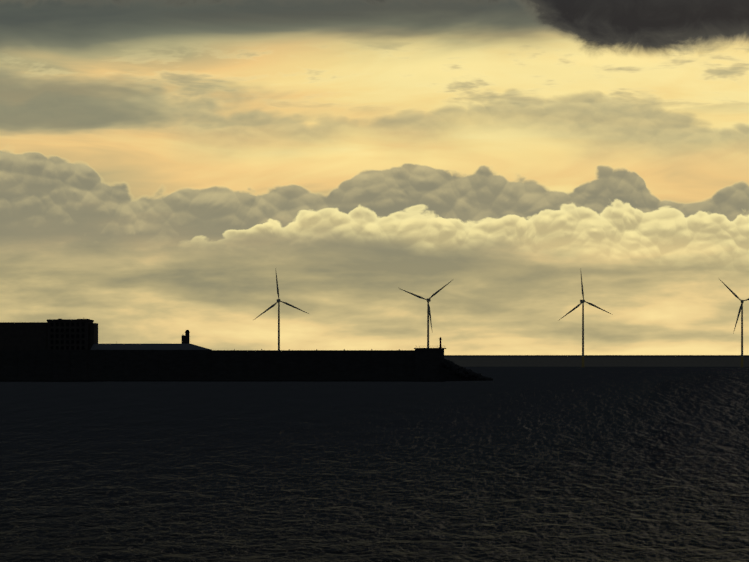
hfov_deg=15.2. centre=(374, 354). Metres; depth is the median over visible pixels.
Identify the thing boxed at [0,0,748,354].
sky
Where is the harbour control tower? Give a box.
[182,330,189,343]
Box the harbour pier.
[0,346,445,380]
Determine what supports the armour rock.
in the sea
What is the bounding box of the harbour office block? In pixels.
[0,319,97,349]
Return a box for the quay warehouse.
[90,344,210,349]
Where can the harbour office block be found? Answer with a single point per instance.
(65, 334)
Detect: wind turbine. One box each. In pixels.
[255,274,308,349]
[399,279,453,347]
[558,274,612,366]
[720,280,748,366]
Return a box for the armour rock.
[440,359,492,380]
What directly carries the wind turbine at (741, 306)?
in the sea
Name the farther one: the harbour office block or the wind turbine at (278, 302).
the wind turbine at (278, 302)
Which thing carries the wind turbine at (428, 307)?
in the sea
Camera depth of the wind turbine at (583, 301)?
2991.71 m
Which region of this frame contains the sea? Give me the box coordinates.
[0,355,748,561]
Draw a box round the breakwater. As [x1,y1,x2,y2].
[444,357,748,366]
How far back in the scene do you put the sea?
320.59 m
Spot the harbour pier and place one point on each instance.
(419, 364)

